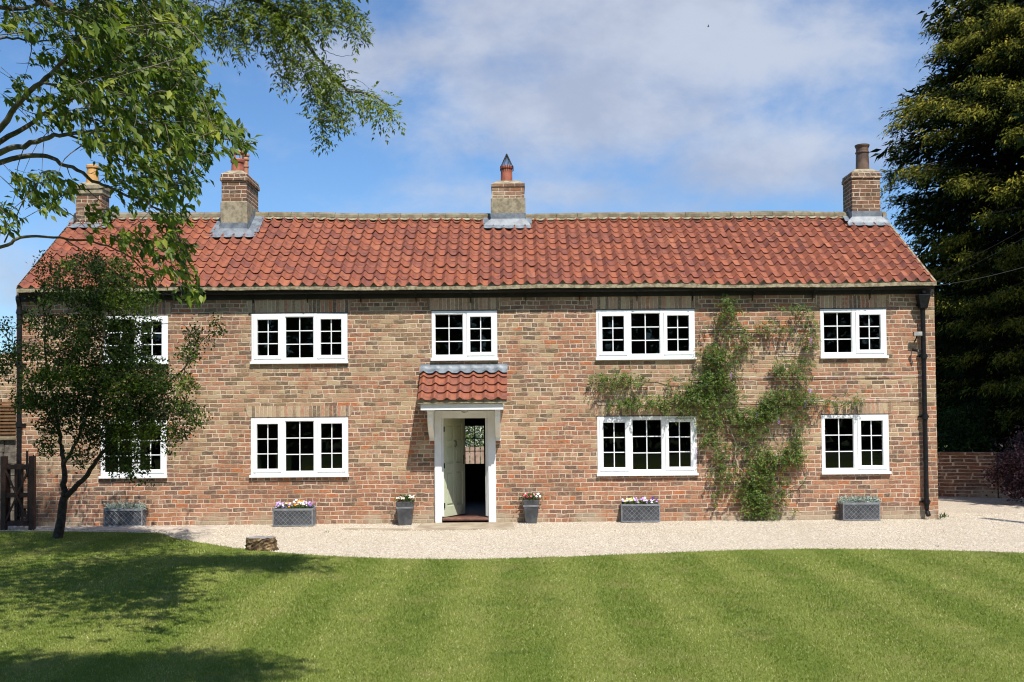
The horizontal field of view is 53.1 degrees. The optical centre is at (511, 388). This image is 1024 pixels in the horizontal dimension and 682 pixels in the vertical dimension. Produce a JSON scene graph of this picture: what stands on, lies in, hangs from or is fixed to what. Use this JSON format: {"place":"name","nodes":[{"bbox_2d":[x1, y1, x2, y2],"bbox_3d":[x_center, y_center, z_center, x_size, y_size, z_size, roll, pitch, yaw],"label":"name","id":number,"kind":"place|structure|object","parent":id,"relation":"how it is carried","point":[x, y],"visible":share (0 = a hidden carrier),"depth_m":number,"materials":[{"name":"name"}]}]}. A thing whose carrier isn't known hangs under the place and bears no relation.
{"place":"outdoors","nodes":[
{"label":"outdoors","id":0,"kind":"place"},
{"bbox_2d":[8,526,228,531],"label":"paved path","id":1,"kind":"structure","parent":0,"point":[156,528],"depth_m":18.98,"materials":[{"name":"beige stone"}]},
{"bbox_2d":[414,522,514,530],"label":"stone path","id":2,"kind":"structure","parent":0,"point":[467,525],"depth_m":18.73,"materials":[{"name":"stone"}]},
{"bbox_2d":[465,426,483,463],"bbox_3d":[-1.292,1.242,32.779,4.787,3.492,2.096,-1,-2,0],"label":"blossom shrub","id":3,"kind":"object","parent":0,"point":[469,434],"visible":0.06,"depth_m":32.62,"materials":[{"name":"green plant"}]},
{"bbox_2d":[0,0,1016,351],"label":"sky","id":4,"kind":"structure","parent":0,"point":[593,106],"materials":[{"name":"blue"}]},
{"bbox_2d":[0,531,1023,681],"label":"lawn","id":5,"kind":"structure","parent":0,"point":[807,675],"depth_m":9.92,"materials":[{"name":"green plant"}]},
{"bbox_2d":[0,249,227,538],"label":"tree","id":6,"kind":"object","parent":5,"relation":"on","point":[120,367],"visible":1,"depth_m":16.02,"materials":[{"name":"green plant"}]},
{"bbox_2d":[0,0,261,309],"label":"cherry tree","id":7,"kind":"object","parent":5,"relation":"on","point":[175,79],"visible":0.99,"depth_m":9.05,"materials":[{"name":"green plant"}]},
{"bbox_2d":[34,0,406,156],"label":"ash tree","id":8,"kind":"object","parent":5,"relation":"on","point":[304,14],"visible":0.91,"depth_m":10.64,"materials":[{"name":"green plant"}]},
{"bbox_2d":[2,497,1023,558],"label":"gravel drive","id":9,"kind":"structure","parent":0,"point":[960,505],"depth_m":17.18,"materials":[{"name":"beige gravel"}]},
{"bbox_2d":[0,436,15,519],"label":"stone wall","id":10,"kind":"structure","parent":9,"relation":"on","point":[8,446],"depth_m":20.50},
{"bbox_2d":[0,451,35,530],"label":"garden gate","id":11,"kind":"structure","parent":9,"relation":"on","point":[6,495],"depth_m":18.97,"materials":[{"name":"brown wood"}]},
{"bbox_2d":[103,501,148,526],"bbox_3d":[-7.332,2.359,19.474,0.853,0.499,0.410,-1,-2,0],"label":"trough planter","id":12,"kind":"object","parent":9,"relation":"on","point":[124,514],"visible":1,"depth_m":19.31,"materials":[{"name":"metal"}]},
{"bbox_2d":[245,535,278,550],"bbox_3d":[-3.845,2.376,15.720,0.517,0.215,0.422,-1,-2,0],"label":"log stump","id":13,"kind":"object","parent":9,"relation":"on","point":[262,543],"visible":0.99,"depth_m":15.58,"materials":[{"name":"brown wood"}]},
{"bbox_2d":[272,499,316,526],"bbox_3d":[-4.096,2.326,19.290,0.790,0.498,0.374,-1,-2,0],"label":"trough planter","id":14,"kind":"object","parent":9,"relation":"on","point":[295,515],"visible":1,"depth_m":19.12,"materials":[{"name":"metal"}]},
{"bbox_2d":[392,494,415,524],"bbox_3d":[-2.030,2.267,19.313,0.604,0.582,0.554,0,-2,-22],"label":"tall pot","id":15,"kind":"object","parent":9,"relation":"on","point":[405,506],"visible":1,"depth_m":19.16,"materials":[{"name":"metal"}]},
{"bbox_2d":[6,513,1023,558],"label":"pebbles","id":16,"kind":"object","parent":9,"relation":"on","point":[678,538],"visible":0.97,"depth_m":17.08,"materials":[{"name":"beige gravel"}]},
{"bbox_2d":[517,493,547,523],"bbox_3d":[0.373,2.248,19.418,0.614,0.584,0.507,-1,-2,0],"label":"tall pot","id":17,"kind":"object","parent":9,"relation":"on","point":[531,505],"visible":1,"depth_m":19.28,"materials":[{"name":"metal"}]},
{"bbox_2d":[620,496,659,522],"bbox_3d":[2.434,2.285,19.489,0.756,0.479,0.377,-1,-2,0],"label":"trough planter","id":18,"kind":"object","parent":9,"relation":"on","point":[631,511],"visible":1,"depth_m":19.32,"materials":[{"name":"metal"}]},
{"bbox_2d":[837,494,881,520],"bbox_3d":[6.587,2.236,19.455,0.840,0.501,0.414,-1,-2,0],"label":"trough planter","id":19,"kind":"object","parent":9,"relation":"on","point":[857,509],"visible":1,"depth_m":19.29,"materials":[{"name":"metal"}]},
{"bbox_2d":[976,418,1023,502],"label":"purple bush","id":20,"kind":"object","parent":9,"relation":"on","point":[1015,481],"visible":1,"depth_m":22.40,"materials":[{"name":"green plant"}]},
{"label":"ground","id":21,"kind":"structure","parent":0,"visible":0},
{"bbox_2d":[0,353,15,435],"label":"outbuilding","id":22,"kind":"structure","parent":21,"relation":"on","point":[5,389],"depth_m":21.11,"materials":[{"name":"brick"}]},
{"bbox_2d":[0,399,15,436],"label":"slatted panel","id":23,"kind":"object","parent":22,"relation":"attached to","point":[1,420],"visible":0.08,"depth_m":21.02,"materials":[{"name":"brown wood"}]},
{"bbox_2d":[342,528,412,530],"bbox_3d":[-2.425,2.553,18.506,1.350,0.052,0.210,-1,-2,9],"label":"path edging","id":24,"kind":"object","parent":21,"relation":"on","point":[400,529],"visible":0.59,"depth_m":18.48,"materials":[{"name":"stone"}]},
{"bbox_2d":[465,446,483,463],"bbox_3d":[-0.780,2.306,31.078,6.400,1.139,0.060,-1,-2,0],"label":"garden fence","id":25,"kind":"object","parent":21,"relation":"on","point":[477,454],"visible":0.02,"depth_m":31.06,"materials":[{"name":"brown wood"}]},
{"bbox_2d":[465,426,483,448],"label":"hedgerow","id":26,"kind":"object","parent":21,"relation":"on","point":[473,436],"depth_m":66.90,"materials":[{"name":"green plant"}]},
{"bbox_2d":[15,143,938,525],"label":"brick house","id":27,"kind":"structure","parent":21,"relation":"on","point":[359,367],"depth_m":19.62,"materials":[{"name":"brick"}]},
{"bbox_2d":[98,420,167,478],"bbox_3d":[-7.233,1.154,19.588,1.303,1.110,0.138,0,-2,0],"label":"window","id":28,"kind":"structure","parent":27,"relation":"in","point":[162,472],"depth_m":19.56,"materials":[{"name":"white wood"}]},
{"bbox_2d":[103,316,168,364],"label":"window","id":29,"kind":"structure","parent":27,"relation":"in","point":[164,333],"depth_m":19.63,"materials":[{"name":"white wood"}]},
{"bbox_2d":[249,417,348,477],"bbox_3d":[-4.062,1.120,19.588,1.903,1.136,0.138,0,-2,0],"label":"window","id":30,"kind":"structure","parent":27,"relation":"in","point":[281,472],"depth_m":19.57,"materials":[{"name":"white wood"}]},
{"bbox_2d":[250,313,348,363],"bbox_3d":[-4.076,-0.964,19.647,1.882,0.969,0.138,0,-2,0],"label":"window","id":31,"kind":"structure","parent":27,"relation":"in","point":[317,358],"depth_m":19.62,"materials":[{"name":"white wood"}]},
{"bbox_2d":[443,419,465,516],"bbox_3d":[-1.112,1.522,19.978,0.108,1.883,0.817,-1,-2,27],"label":"door","id":32,"kind":"structure","parent":27,"relation":"in","point":[454,429],"depth_m":19.98,"materials":[{"name":"green paint"}]},
{"bbox_2d":[431,311,497,360],"bbox_3d":[-0.912,-1.018,19.647,1.298,0.961,0.138,0,-2,0],"label":"window","id":33,"kind":"structure","parent":27,"relation":"in","point":[467,355],"depth_m":19.63,"materials":[{"name":"white wood"}]},
{"bbox_2d":[452,418,485,499],"bbox_3d":[-0.906,1.658,24.168,1.000,1.950,0.050,0,-2,0],"label":"back door","id":34,"kind":"structure","parent":27,"relation":"in","point":[475,474],"depth_m":24.13,"materials":[{"name":"black wood"}]},
{"bbox_2d":[595,309,696,359],"bbox_3d":[2.561,-1.037,19.647,1.932,0.965,0.138,0,-2,0],"label":"window","id":35,"kind":"structure","parent":27,"relation":"in","point":[627,354],"depth_m":19.63,"materials":[{"name":"white wood"}]},
{"bbox_2d":[597,416,698,475],"bbox_3d":[2.582,1.091,19.588,1.940,1.136,0.138,0,-2,0],"label":"window","id":36,"kind":"structure","parent":27,"relation":"in","point":[628,470],"depth_m":19.57,"materials":[{"name":"white wood"}]},
{"bbox_2d":[587,294,864,520],"bbox_3d":[4.096,0.380,19.350,5.362,4.438,0.491,-1,-2,0],"label":"climbing plant","id":37,"kind":"object","parent":27,"relation":"attached to","point":[705,380],"visible":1,"depth_m":19.44,"materials":[{"name":"green plant"}]},
{"bbox_2d":[820,309,888,358],"bbox_3d":[6.547,-1.060,19.647,1.307,0.952,0.138,0,-2,0],"label":"window","id":38,"kind":"structure","parent":27,"relation":"in","point":[855,352],"depth_m":19.63,"materials":[{"name":"white wood"}]},
{"bbox_2d":[821,414,891,474],"bbox_3d":[6.563,1.062,19.587,1.328,1.136,0.138,0,-2,0],"label":"window","id":39,"kind":"structure","parent":27,"relation":"in","point":[858,468],"depth_m":19.57,"materials":[{"name":"white wood"}]},
{"bbox_2d":[913,332,921,341],"bbox_3d":[7.725,-0.998,19.554,0.170,0.184,0.170,-1,-2,0],"label":"floodlight","id":40,"kind":"object","parent":27,"relation":"attached to","point":[916,334],"visible":1,"depth_m":19.47,"materials":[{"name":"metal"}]},
{"bbox_2d":[936,267,1022,285],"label":"overhead cable","id":41,"kind":"object","parent":27,"relation":"attached to","point":[978,278],"visible":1,"depth_m":19.32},
{"bbox_2d":[938,238,1022,280],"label":"overhead cable","id":42,"kind":"object","parent":27,"relation":"attached to","point":[981,260],"visible":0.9,"depth_m":19.35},
{"bbox_2d":[869,0,1023,443],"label":"conifer","id":43,"kind":"object","parent":21,"relation":"on","point":[986,37],"visible":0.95,"depth_m":30.59,"materials":[{"name":"green plant"}]},
{"bbox_2d":[914,252,1023,451],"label":"dark tree","id":44,"kind":"object","parent":21,"relation":"on","point":[942,286],"visible":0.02,"depth_m":42.37,"materials":[{"name":"green plant"}]},
{"bbox_2d":[936,400,1012,451],"bbox_3d":[12.484,1.575,28.988,3.449,2.520,2.701,-1,-2,0],"label":"evergreen shrub","id":45,"kind":"object","parent":21,"relation":"on","point":[963,438],"visible":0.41,"depth_m":28.54,"materials":[{"name":"green plant"}]},
{"bbox_2d":[936,385,1022,451],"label":"evergreen shrub","id":46,"kind":"object","parent":21,"relation":"on","point":[977,413],"visible":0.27,"depth_m":29.70,"materials":[{"name":"green plant"}]},
{"bbox_2d":[937,452,1023,497],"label":"garden wall","id":47,"kind":"structure","parent":21,"relation":"on","point":[959,473],"depth_m":24.54,"materials":[{"name":"brick"}]},
{"bbox_2d":[979,405,1023,451],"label":"evergreen shrub","id":48,"kind":"object","parent":21,"relation":"on","point":[1000,438],"visible":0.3,"depth_m":29.19,"materials":[{"name":"green plant"}]},
{"bbox_2d":[1010,112,1023,245],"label":"shade tree","id":49,"kind":"object","parent":21,"relation":"on","point":[1021,143],"visible":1,"depth_m":24.47,"materials":[{"name":"green plant"}]}
]}

